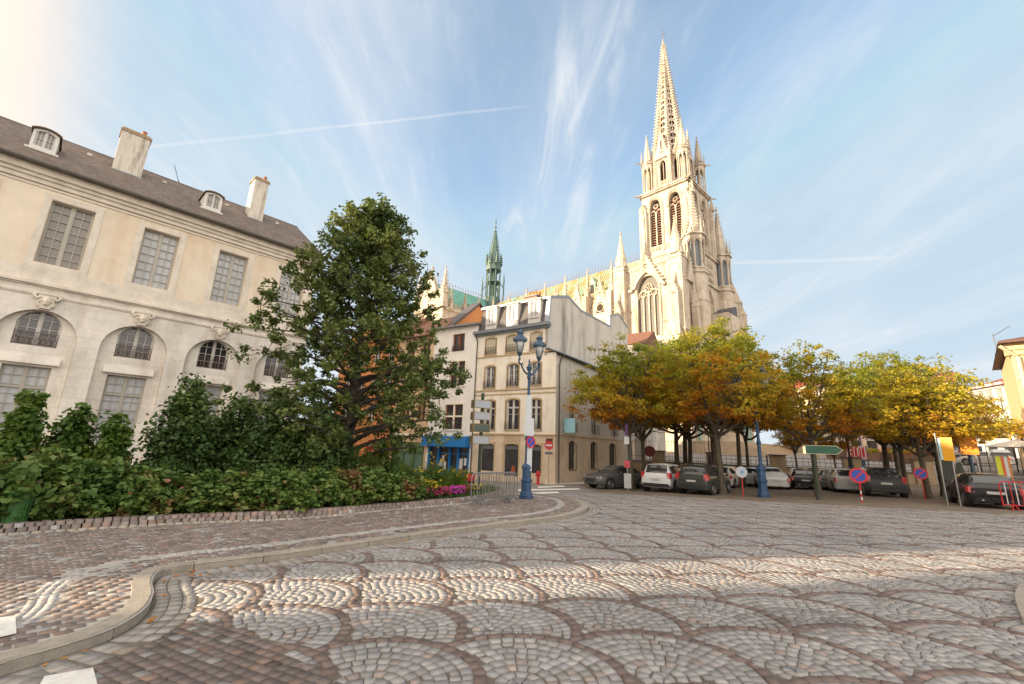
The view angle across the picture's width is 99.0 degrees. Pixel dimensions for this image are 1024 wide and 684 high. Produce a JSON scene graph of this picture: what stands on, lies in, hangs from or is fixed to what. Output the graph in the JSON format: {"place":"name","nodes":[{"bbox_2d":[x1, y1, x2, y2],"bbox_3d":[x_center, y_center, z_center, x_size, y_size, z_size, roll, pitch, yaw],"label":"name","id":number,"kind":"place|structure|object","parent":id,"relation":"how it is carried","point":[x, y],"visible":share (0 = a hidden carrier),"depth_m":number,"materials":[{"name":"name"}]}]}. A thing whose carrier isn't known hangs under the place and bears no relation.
{"place":"outdoors","nodes":[
{"label":"outdoors","id":0,"kind":"place"},
{"bbox_2d":[1,483,473,525],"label":"planting soil","id":1,"kind":"structure","parent":0,"point":[83,516],"depth_m":10.69,"materials":[{"name":"brown soil"}]},
{"bbox_2d":[0,490,36,530],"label":"litter bin","id":2,"kind":"object","parent":1,"relation":"on","point":[16,509],"visible":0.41,"depth_m":9.05,"materials":[{"name":"green plastic"}]},
{"bbox_2d":[0,389,51,472],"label":"feathery shrub","id":3,"kind":"object","parent":1,"relation":"on","point":[23,425],"visible":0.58,"depth_m":11.21,"materials":[{"name":"green plant"}]},
{"bbox_2d":[0,443,95,521],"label":"hydrangea shrub","id":4,"kind":"object","parent":1,"relation":"on","point":[31,475],"visible":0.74,"depth_m":9.45,"materials":[{"name":"green plant"}]},
{"bbox_2d":[38,402,103,466],"bbox_3d":[-12.210,3.131,12.154,1.946,2.918,1.854,-8,-17,35],"label":"feathery shrub","id":5,"kind":"object","parent":1,"relation":"on","point":[76,429],"visible":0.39,"depth_m":12.06,"materials":[{"name":"green plant"}]},
{"bbox_2d":[31,454,148,520],"bbox_3d":[-9.905,3.487,10.553,2.139,1.515,2.350,-8,-17,36],"label":"hydrangea shrub","id":6,"kind":"object","parent":1,"relation":"on","point":[94,479],"visible":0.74,"depth_m":10.01,"materials":[{"name":"green plant"}]},
{"bbox_2d":[73,410,139,471],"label":"feathery shrub","id":7,"kind":"object","parent":1,"relation":"on","point":[115,437],"visible":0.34,"depth_m":12.26,"materials":[{"name":"green plant"}]},
{"bbox_2d":[90,462,211,517],"bbox_3d":[-9.081,3.721,10.995,2.214,1.343,2.221,-4,-15,24],"label":"hydrangea shrub","id":8,"kind":"object","parent":1,"relation":"on","point":[151,479],"visible":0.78,"depth_m":10.63,"materials":[{"name":"green plant"}]},
{"bbox_2d":[130,372,225,479],"bbox_3d":[-10.622,3.057,14.027,2.767,4.155,2.786,2,-14,0],"label":"dark shrub","id":9,"kind":"object","parent":1,"relation":"on","point":[170,443],"visible":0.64,"depth_m":13.64,"materials":[{"name":"green plant"}]},
{"bbox_2d":[162,467,250,516],"bbox_3d":[-8.223,3.974,11.710,2.254,1.258,2.217,-2,-14,16],"label":"hydrangea shrub","id":10,"kind":"object","parent":1,"relation":"on","point":[202,484],"visible":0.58,"depth_m":11.25,"materials":[{"name":"green plant"}]},
{"bbox_2d":[183,391,273,476],"bbox_3d":[-9.891,3.608,15.353,3.578,3.870,3.788,-9,-17,38],"label":"dark shrub","id":11,"kind":"object","parent":1,"relation":"on","point":[230,426],"visible":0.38,"depth_m":14.97,"materials":[{"name":"green plant"}]},
{"bbox_2d":[200,469,287,511],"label":"hydrangea shrub","id":12,"kind":"object","parent":1,"relation":"on","point":[242,481],"visible":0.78,"depth_m":11.61,"materials":[{"name":"green plant"}]},
{"bbox_2d":[220,394,322,475],"bbox_3d":[-8.187,3.617,15.197,3.844,3.741,3.784,12,-17,-36],"label":"dark shrub","id":13,"kind":"object","parent":1,"relation":"on","point":[267,450],"visible":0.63,"depth_m":14.52,"materials":[{"name":"green plant"}]},
{"bbox_2d":[240,466,322,511],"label":"hydrangea shrub","id":14,"kind":"object","parent":1,"relation":"on","point":[281,477],"visible":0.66,"depth_m":11.98,"materials":[{"name":"green plant"}]},
{"bbox_2d":[275,466,350,508],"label":"hydrangea shrub","id":15,"kind":"object","parent":1,"relation":"on","point":[315,473],"visible":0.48,"depth_m":12.63,"materials":[{"name":"green plant"}]},
{"bbox_2d":[278,408,363,473],"bbox_3d":[-6.928,4.070,15.886,3.165,3.315,3.074,-2,-14,15],"label":"dark shrub","id":16,"kind":"object","parent":1,"relation":"on","point":[341,456],"visible":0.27,"depth_m":15.55,"materials":[{"name":"green plant"}]},
{"bbox_2d":[188,192,471,468],"bbox_3d":[-6.856,-0.385,18.791,10.251,13.281,10.052,2,-14,0],"label":"oak tree","id":17,"kind":"object","parent":1,"relation":"on","point":[370,234],"visible":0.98,"depth_m":17.68,"materials":[{"name":"green plant"}]},
{"bbox_2d":[302,465,371,507],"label":"hydrangea shrub","id":18,"kind":"object","parent":1,"relation":"on","point":[347,477],"visible":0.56,"depth_m":13.31,"materials":[{"name":"green plant"}]},
{"bbox_2d":[345,444,386,472],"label":"bush","id":19,"kind":"object","parent":1,"relation":"on","point":[374,459],"visible":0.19,"depth_m":16.84,"materials":[{"name":"green plant"}]},
{"bbox_2d":[343,466,403,504],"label":"hydrangea shrub","id":20,"kind":"object","parent":1,"relation":"on","point":[373,489],"visible":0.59,"depth_m":14.03,"materials":[{"name":"green plant"}]},
{"bbox_2d":[369,440,407,471],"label":"bush","id":21,"kind":"object","parent":1,"relation":"on","point":[389,452],"visible":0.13,"depth_m":18.18,"materials":[{"name":"green plant"}]},
{"bbox_2d":[375,467,428,502],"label":"hydrangea shrub","id":22,"kind":"object","parent":1,"relation":"on","point":[408,490],"visible":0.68,"depth_m":14.82,"materials":[{"name":"green plant"}]},
{"bbox_2d":[469,393,490,483],"bbox_3d":[-1.504,4.687,19.962,0.870,4.700,0.335,10,-16,-29],"label":"direction sign","id":23,"kind":"object","parent":1,"relation":"on","point":[481,427],"visible":0.94,"depth_m":20.03,"materials":[{"name":"white metal"}]},
{"bbox_2d":[0,491,587,663],"bbox_3d":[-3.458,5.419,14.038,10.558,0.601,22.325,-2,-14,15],"label":"pavement","id":24,"kind":"structure","parent":0,"point":[500,510],"depth_m":8.02,"materials":[{"name":"stone"}]},
{"bbox_2d":[0,616,15,636],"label":"crossing marking","id":25,"kind":"object","parent":24,"relation":"on","point":[7,625],"visible":1,"depth_m":4.17,"materials":[{"name":"paint"}]},
{"bbox_2d":[0,487,507,535],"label":"planter edging","id":26,"kind":"object","parent":24,"relation":"on","point":[242,516],"visible":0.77,"depth_m":10.84,"materials":[{"name":"stone"}]},
{"bbox_2d":[470,472,517,505],"bbox_3d":[-0.631,5.423,16.226,2.148,1.157,0.618,12,-17,-37],"label":"crowd barrier","id":27,"kind":"object","parent":24,"relation":"on","point":[493,497],"visible":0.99,"depth_m":16.20,"materials":[{"name":"metal"}]},
{"bbox_2d":[475,473,514,504],"bbox_3d":[-0.587,5.566,16.727,0.618,1.137,2.048,-10,-18,42],"label":"crowd barrier","id":28,"kind":"object","parent":24,"relation":"on","point":[495,486],"visible":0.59,"depth_m":16.66,"materials":[{"name":"metal"}]},
{"bbox_2d":[513,329,545,498],"bbox_3d":[0.720,3.104,19.511,0.656,7.360,1.976,-11,-19,43],"label":"lamp post","id":29,"kind":"object","parent":24,"relation":"on","point":[520,340],"visible":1,"depth_m":19.57,"materials":[{"name":"blue metal"}]},
{"bbox_2d":[0,493,1023,683],"bbox_3d":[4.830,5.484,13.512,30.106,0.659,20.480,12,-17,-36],"label":"road","id":30,"kind":"structure","parent":0,"point":[840,528],"depth_m":5.38,"materials":[{"name":"stone"}]},
{"bbox_2d":[40,667,96,683],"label":"crossing marking","id":31,"kind":"object","parent":30,"relation":"on","point":[84,676],"visible":1,"depth_m":3.43,"materials":[{"name":"paint"}]},
{"bbox_2d":[0,491,587,676],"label":"kerb","id":32,"kind":"structure","parent":30,"relation":"on","point":[140,596],"depth_m":5.87,"materials":[{"name":"stone"}]},
{"bbox_2d":[1015,581,1023,624],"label":"kerb","id":33,"kind":"structure","parent":30,"relation":"on","point":[1019,594],"depth_m":5.65,"materials":[{"name":"stone"}]},
{"bbox_2d":[0,0,1023,444],"label":"sky","id":34,"kind":"structure","parent":0,"point":[865,175],"materials":[{"name":"blue"}]},
{"bbox_2d":[3,451,1023,603],"bbox_3d":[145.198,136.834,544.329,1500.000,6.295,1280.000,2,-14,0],"label":"ground","id":35,"kind":"structure","parent":0,"point":[801,462],"depth_m":43.67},
{"bbox_2d":[0,116,326,464],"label":"palace wing","id":36,"kind":"structure","parent":35,"relation":"on","point":[129,284],"depth_m":21.76,"materials":[{"name":"beige stone"}]},
{"bbox_2d":[0,363,50,429],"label":"window","id":37,"kind":"structure","parent":36,"relation":"in","point":[13,378],"depth_m":18.88,"materials":[{"name":"grey glass"}]},
{"bbox_2d":[10,312,61,348],"bbox_3d":[-21.161,-0.578,19.551,0.095,1.583,1.400,-10,-18,42],"label":"window","id":38,"kind":"structure","parent":36,"relation":"in","point":[41,322],"depth_m":19.56,"materials":[{"name":"grey glass"}]},
{"bbox_2d":[33,131,55,150],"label":"dormer window","id":39,"kind":"structure","parent":36,"relation":"in","point":[42,139],"depth_m":21.06,"materials":[{"name":"white glass"}]},
{"bbox_2d":[34,202,95,270],"bbox_3d":[-20.860,-4.889,20.451,0.095,3.015,1.470,-10,-18,42],"label":"window","id":40,"kind":"structure","parent":36,"relation":"in","point":[66,233],"depth_m":20.45,"materials":[{"name":"grey glass"}]},
{"bbox_2d":[91,375,145,443],"bbox_3d":[-19.016,3.283,21.159,0.110,3.231,1.480,-10,-18,42],"label":"window","id":41,"kind":"structure","parent":36,"relation":"in","point":[123,394],"depth_m":21.31,"materials":[{"name":"grey glass"}]},
{"bbox_2d":[114,328,153,360],"bbox_3d":[-18.893,0.074,21.922,0.095,1.583,1.400,-10,-18,42],"label":"window","id":42,"kind":"structure","parent":36,"relation":"in","point":[137,337],"depth_m":21.94,"materials":[{"name":"grey glass"}]},
{"bbox_2d":[131,229,178,290],"bbox_3d":[-18.592,-4.238,22.822,0.095,3.015,1.470,-10,-18,42],"label":"window","id":43,"kind":"structure","parent":36,"relation":"in","point":[155,261],"depth_m":22.83,"materials":[{"name":"grey glass"}]},
{"bbox_2d":[195,384,221,428],"bbox_3d":[-16.748,3.935,23.530,0.110,3.231,1.480,-10,-18,42],"label":"window","id":44,"kind":"structure","parent":36,"relation":"in","point":[216,390],"depth_m":24.08,"materials":[{"name":"grey glass"}]},
{"bbox_2d":[196,341,227,369],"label":"window","id":45,"kind":"structure","parent":36,"relation":"in","point":[213,349],"depth_m":24.31,"materials":[{"name":"black glass"}]},
{"bbox_2d":[210,251,246,306],"bbox_3d":[-16.324,-3.586,25.193,0.095,3.015,1.470,-10,-18,42],"label":"window","id":46,"kind":"structure","parent":36,"relation":"in","point":[230,270],"depth_m":25.22,"materials":[{"name":"grey glass"}]},
{"bbox_2d":[263,353,287,378],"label":"window","id":47,"kind":"structure","parent":36,"relation":"in","point":[269,362],"depth_m":26.58,"materials":[{"name":"grey glass"}]},
{"bbox_2d":[274,270,303,318],"bbox_3d":[-14.056,-2.934,27.564,0.095,3.015,1.470,-10,-18,42],"label":"window","id":48,"kind":"structure","parent":36,"relation":"in","point":[288,295],"depth_m":27.53,"materials":[{"name":"grey glass"}]},
{"bbox_2d":[332,302,483,456],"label":"terraced house","id":49,"kind":"structure","parent":35,"relation":"on","point":[471,313],"depth_m":46.61,"materials":[{"name":"orange paint"}]},
{"bbox_2d":[389,317,454,471],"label":"terraced house","id":50,"kind":"structure","parent":35,"relation":"on","point":[417,458],"depth_m":41.81,"materials":[{"name":"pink paint"}]},
{"bbox_2d":[421,322,481,475],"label":"narrow house","id":51,"kind":"structure","parent":35,"relation":"on","point":[459,341],"depth_m":39.37,"materials":[{"name":"white paint"}]},
{"bbox_2d":[445,404,462,427],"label":"window","id":52,"kind":"structure","parent":51,"relation":"in","point":[449,408],"depth_m":39.17,"materials":[{"name":"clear glass"}]},
{"bbox_2d":[470,291,634,483],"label":"corner house","id":53,"kind":"structure","parent":35,"relation":"on","point":[568,329],"depth_m":36.58,"materials":[{"name":"beige paint"}]},
{"bbox_2d":[481,444,493,470],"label":"shop window","id":54,"kind":"structure","parent":53,"relation":"in","point":[487,450],"depth_m":36.28,"materials":[{"name":"grey glass"}]},
{"bbox_2d":[505,444,518,475],"bbox_3d":[0.023,9.555,34.874,1.400,2.750,0.120,-7,-16,33],"label":"door","id":55,"kind":"structure","parent":53,"relation":"in","point":[511,450],"depth_m":35.01,"materials":[{"name":"grey glass"}]},
{"bbox_2d":[507,399,518,429],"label":"window","id":56,"kind":"structure","parent":53,"relation":"in","point":[513,405],"depth_m":35.79,"materials":[{"name":"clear glass"}]},
{"bbox_2d":[531,399,540,429],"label":"window","id":57,"kind":"structure","parent":53,"relation":"in","point":[536,403],"depth_m":34.61,"materials":[{"name":"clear glass"}]},
{"bbox_2d":[532,445,540,473],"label":"shop window","id":58,"kind":"structure","parent":53,"relation":"in","point":[536,450],"depth_m":33.75,"materials":[{"name":"grey glass"}]},
{"bbox_2d":[413,29,797,456],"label":"church","id":59,"kind":"structure","parent":35,"relation":"on","point":[671,279],"depth_m":80.32,"materials":[{"name":"stone"}]},
{"bbox_2d":[688,239,700,265],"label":"turret window","id":60,"kind":"structure","parent":59,"relation":"in","point":[697,246],"depth_m":73.50,"materials":[{"name":"grey glass"}]},
{"bbox_2d":[716,261,727,285],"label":"turret window","id":61,"kind":"structure","parent":59,"relation":"in","point":[724,267],"depth_m":81.40,"materials":[{"name":"grey glass"}]},
{"bbox_2d":[626,439,981,484],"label":"retaining wall","id":62,"kind":"structure","parent":35,"relation":"on","point":[778,461],"depth_m":39.76,"materials":[{"name":"stone"}]},
{"bbox_2d":[787,377,844,454],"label":"shop house","id":63,"kind":"structure","parent":35,"relation":"on","point":[801,449],"depth_m":67.00,"materials":[{"name":"beige paint"}]},
{"bbox_2d":[845,446,868,463],"bbox_3d":[30.621,10.281,38.807,1.560,2.200,0.071,-8,-17,37],"label":"banner","id":64,"kind":"object","parent":35,"relation":"on","point":[859,451],"visible":0.56,"depth_m":38.79,"materials":[{"name":"fabric"}]},
{"bbox_2d":[849,435,891,451],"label":"shop house","id":65,"kind":"structure","parent":35,"relation":"on","point":[870,443],"depth_m":63.26,"materials":[{"name":"beige paint"}]},
{"bbox_2d":[956,451,1015,464],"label":"parked car","id":66,"kind":"object","parent":35,"relation":"on","point":[964,460],"visible":0.36,"depth_m":46.34,"materials":[{"name":"silver metal"}]},
{"bbox_2d":[965,326,1021,466],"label":"white house","id":67,"kind":"structure","parent":35,"relation":"on","point":[995,389],"depth_m":48.98,"materials":[{"name":"grey paint"}]},
{"bbox_2d":[990,449,1013,480],"bbox_3d":[39.056,9.845,34.808,1.008,2.496,1.150,-8,-17,36],"label":"kiosk","id":68,"kind":"object","parent":35,"relation":"on","point":[1001,462],"visible":0.71,"depth_m":34.69,"materials":[{"name":"multicoloured"}]},
{"bbox_2d":[985,439,1023,473],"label":"parasol","id":69,"kind":"object","parent":35,"relation":"on","point":[1016,443],"visible":1,"depth_m":35.95,"materials":[{"name":"beige fabric"}]},
{"bbox_2d":[992,337,1023,468],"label":"ochre building","id":70,"kind":"structure","parent":35,"relation":"on","point":[1009,359],"depth_m":35.51,"materials":[{"name":"yellow paint"}]},
{"bbox_2d":[628,331,665,458],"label":"back house","id":71,"kind":"structure","parent":0,"point":[657,439],"depth_m":52.66,"materials":[{"name":"paint"}]},
{"bbox_2d":[578,484,1023,514],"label":"parking ground","id":72,"kind":"structure","parent":0,"point":[797,494],"depth_m":23.34,"materials":[{"name":"asphalt"}]},
{"bbox_2d":[583,465,642,488],"bbox_3d":[6.929,8.920,28.928,4.471,1.469,2.300,9,-15,-27],"label":"parked car","id":73,"kind":"object","parent":72,"relation":"on","point":[610,477],"visible":0.76,"depth_m":28.01,"materials":[{"name":"paint"}]},
{"bbox_2d":[624,424,630,490],"bbox_3d":[7.093,7.069,26.973,0.420,4.000,0.260,-1,-14,14],"label":"sign post","id":74,"kind":"object","parent":72,"relation":"on","point":[627,480],"visible":1,"depth_m":26.73,"materials":[{"name":"white metal"}]},
{"bbox_2d":[563,332,701,489],"bbox_3d":[7.726,4.388,28.183,9.294,9.898,8.180,7,-14,-19],"label":"autumn tree","id":75,"kind":"object","parent":72,"relation":"on","point":[606,402],"visible":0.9,"depth_m":27.28,"materials":[{"name":"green plant"}]},
{"bbox_2d":[586,344,692,470],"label":"autumn tree","id":76,"kind":"object","parent":72,"relation":"on","point":[642,431],"visible":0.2,"depth_m":30.88,"materials":[{"name":"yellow plant"}]},
{"bbox_2d":[641,463,688,492],"bbox_3d":[9.626,8.395,27.166,2.250,1.660,4.140,-8,-17,37],"label":"parked car","id":77,"kind":"object","parent":72,"relation":"on","point":[659,475],"visible":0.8,"depth_m":25.72,"materials":[{"name":"white paint"}]},
{"bbox_2d":[619,339,727,466],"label":"autumn tree","id":78,"kind":"object","parent":72,"relation":"on","point":[676,446],"visible":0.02,"depth_m":35.58,"materials":[{"name":"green plant"}]},
{"bbox_2d":[633,343,731,463],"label":"autumn tree","id":79,"kind":"object","parent":72,"relation":"on","point":[689,437],"visible":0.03,"depth_m":34.69,"materials":[{"name":"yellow plant"}]},
{"bbox_2d":[675,463,730,494],"bbox_3d":[11.330,8.009,25.708,2.250,1.710,4.500,-10,-18,41],"label":"parked car","id":80,"kind":"object","parent":72,"relation":"on","point":[697,477],"visible":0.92,"depth_m":24.30,"materials":[{"name":"grey metal"}]},
{"bbox_2d":[628,316,810,494],"bbox_3d":[12.150,3.725,26.085,9.091,10.246,9.322,10,-16,-31],"label":"autumn tree","id":81,"kind":"object","parent":72,"relation":"on","point":[752,375],"visible":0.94,"depth_m":24.68,"materials":[{"name":"yellow plant"}]},
{"bbox_2d":[664,323,782,465],"bbox_3d":[15.477,4.748,33.726,9.667,12.316,11.059,-11,-19,43],"label":"autumn tree","id":82,"kind":"object","parent":72,"relation":"on","point":[713,458],"visible":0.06,"depth_m":32.61,"materials":[{"name":"orange plant"}]},
{"bbox_2d":[723,466,745,487],"bbox_3d":[15.926,9.978,32.465,2.240,1.549,4.600,-9,-17,39],"label":"parked car","id":83,"kind":"object","parent":72,"relation":"on","point":[730,471],"visible":0.41,"depth_m":30.88,"materials":[{"name":"beige paint"}]},
{"bbox_2d":[690,337,798,487],"bbox_3d":[16.551,5.080,32.906,8.999,11.275,7.921,7,-14,-18],"label":"autumn tree","id":84,"kind":"object","parent":72,"relation":"on","point":[738,445],"visible":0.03,"depth_m":31.93,"materials":[{"name":"orange plant"}]},
{"bbox_2d":[733,367,770,497],"bbox_3d":[13.363,4.809,23.946,1.999,7.012,0.706,-1,-14,12],"label":"lamp post","id":85,"kind":"object","parent":72,"relation":"on","point":[762,481],"visible":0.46,"depth_m":23.40,"materials":[{"name":"blue metal"}]},
{"bbox_2d":[718,362,798,485],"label":"autumn tree","id":86,"kind":"object","parent":72,"relation":"on","point":[745,437],"visible":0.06,"depth_m":35.20,"materials":[{"name":"brown plant"}]},
{"bbox_2d":[752,467,790,489],"bbox_3d":[18.936,9.934,32.027,2.220,1.508,4.150,-3,-14,19],"label":"parked car","id":87,"kind":"object","parent":72,"relation":"on","point":[777,477],"visible":0.71,"depth_m":30.32,"materials":[{"name":"white paint"}]},
{"bbox_2d":[771,399,817,467],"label":"autumn tree","id":88,"kind":"object","parent":72,"relation":"on","point":[791,443],"visible":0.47,"depth_m":36.01,"materials":[{"name":"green plant"}]},
{"bbox_2d":[783,468,813,488],"bbox_3d":[21.313,10.076,32.309,2.160,1.459,4.025,-4,-15,23],"label":"parked car","id":89,"kind":"object","parent":72,"relation":"on","point":[800,477],"visible":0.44,"depth_m":30.83,"materials":[{"name":"black paint"}]},
{"bbox_2d":[732,339,908,496],"bbox_3d":[17.209,4.242,24.980,8.255,8.839,7.216,0,-14,7],"label":"autumn tree","id":90,"kind":"object","parent":72,"relation":"on","point":[835,424],"visible":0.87,"depth_m":24.26,"materials":[{"name":"yellow plant"}]},
{"bbox_2d":[805,441,842,499],"bbox_3d":[15.909,6.512,22.115,1.590,2.890,0.320,-7,-16,33],"label":"arrow sign","id":91,"kind":"object","parent":72,"relation":"on","point":[821,449],"visible":0.91,"depth_m":22.30,"materials":[{"name":"green metal"}]},
{"bbox_2d":[804,397,860,467],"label":"autumn tree","id":92,"kind":"object","parent":72,"relation":"on","point":[842,444],"visible":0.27,"depth_m":35.10,"materials":[{"name":"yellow plant"}]},
{"bbox_2d":[823,468,863,492],"bbox_3d":[22.347,9.311,29.555,2.240,1.549,4.600,-4,-15,24],"label":"parked car","id":93,"kind":"object","parent":72,"relation":"on","point":[837,479],"visible":0.58,"depth_m":27.98,"materials":[{"name":"silver metal"}]},
{"bbox_2d":[849,468,867,502],"bbox_3d":[16.656,6.859,20.942,0.720,1.610,0.068,-8,-17,37],"label":"road sign","id":94,"kind":"object","parent":72,"relation":"on","point":[858,475],"visible":1,"depth_m":21.00,"materials":[{"name":"blue metal"}]},
{"bbox_2d":[807,351,939,466],"bbox_3d":[24.550,5.174,29.249,7.995,9.492,7.798,15,-18,-42],"label":"autumn tree","id":95,"kind":"object","parent":72,"relation":"on","point":[885,454],"visible":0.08,"depth_m":28.68,"materials":[{"name":"yellow plant"}]},
{"bbox_2d":[856,466,907,497],"bbox_3d":[22.143,8.401,26.447,2.320,1.694,4.500,-6,-16,29],"label":"parked car","id":96,"kind":"object","parent":72,"relation":"on","point":[891,481],"visible":0.79,"depth_m":24.76,"materials":[{"name":"grey paint"}]},
{"bbox_2d":[827,350,978,494],"bbox_3d":[24.966,5.087,28.220,8.200,9.132,7.168,6,-14,-17],"label":"autumn tree","id":97,"kind":"object","parent":72,"relation":"on","point":[899,366],"visible":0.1,"depth_m":27.62,"materials":[{"name":"yellow plant"}]},
{"bbox_2d":[841,353,1023,498],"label":"autumn tree","id":98,"kind":"object","parent":72,"relation":"on","point":[886,432],"visible":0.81,"depth_m":23.83,"materials":[{"name":"yellow plant"}]},
{"bbox_2d":[854,372,1023,496],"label":"autumn tree","id":99,"kind":"object","parent":72,"relation":"on","point":[934,454],"visible":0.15,"depth_m":25.70,"materials":[{"name":"yellow plant"}]},
{"bbox_2d":[934,433,961,506],"bbox_3d":[20.067,5.840,20.079,0.155,3.250,0.584,11,-16,-34],"label":"yellow sign","id":100,"kind":"object","parent":72,"relation":"on","point":[946,449],"visible":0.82,"depth_m":20.17,"materials":[{"name":"yellow metal"}]},
{"bbox_2d":[942,460,961,500],"bbox_3d":[23.906,7.357,23.774,1.000,2.350,0.600,-11,-19,43],"label":"wedge board","id":101,"kind":"object","parent":72,"relation":"on","point":[948,473],"visible":0.29,"depth_m":23.77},
{"bbox_2d":[959,437,979,472],"bbox_3d":[23.824,6.566,22.583,0.130,3.250,0.660,15,-18,-42],"label":"yellow sign","id":102,"kind":"object","parent":72,"relation":"on","point":[969,446],"visible":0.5,"depth_m":22.77,"materials":[{"name":"metal"}]},
{"bbox_2d":[944,473,1023,509],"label":"parked car","id":103,"kind":"object","parent":72,"relation":"on","point":[979,487],"visible":0.9,"depth_m":19.25,"materials":[{"name":"black paint"}]},
{"bbox_2d":[998,481,1023,511],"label":"crowd barrier","id":104,"kind":"object","parent":72,"relation":"on","point":[1013,505],"visible":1,"depth_m":18.21,"materials":[{"name":"metal"}]},
{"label":"lawn","id":105,"kind":"structure","parent":0,"visible":0},
{"bbox_2d":[422,452,446,480],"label":"grass clump","id":106,"kind":"object","parent":105,"relation":"on","point":[430,470],"visible":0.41,"depth_m":18.02,"materials":[{"name":"green plant"}]},
{"bbox_2d":[453,467,470,486],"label":"grass clump","id":107,"kind":"object","parent":105,"relation":"on","point":[461,478],"visible":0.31,"depth_m":18.78,"materials":[{"name":"green plant"}]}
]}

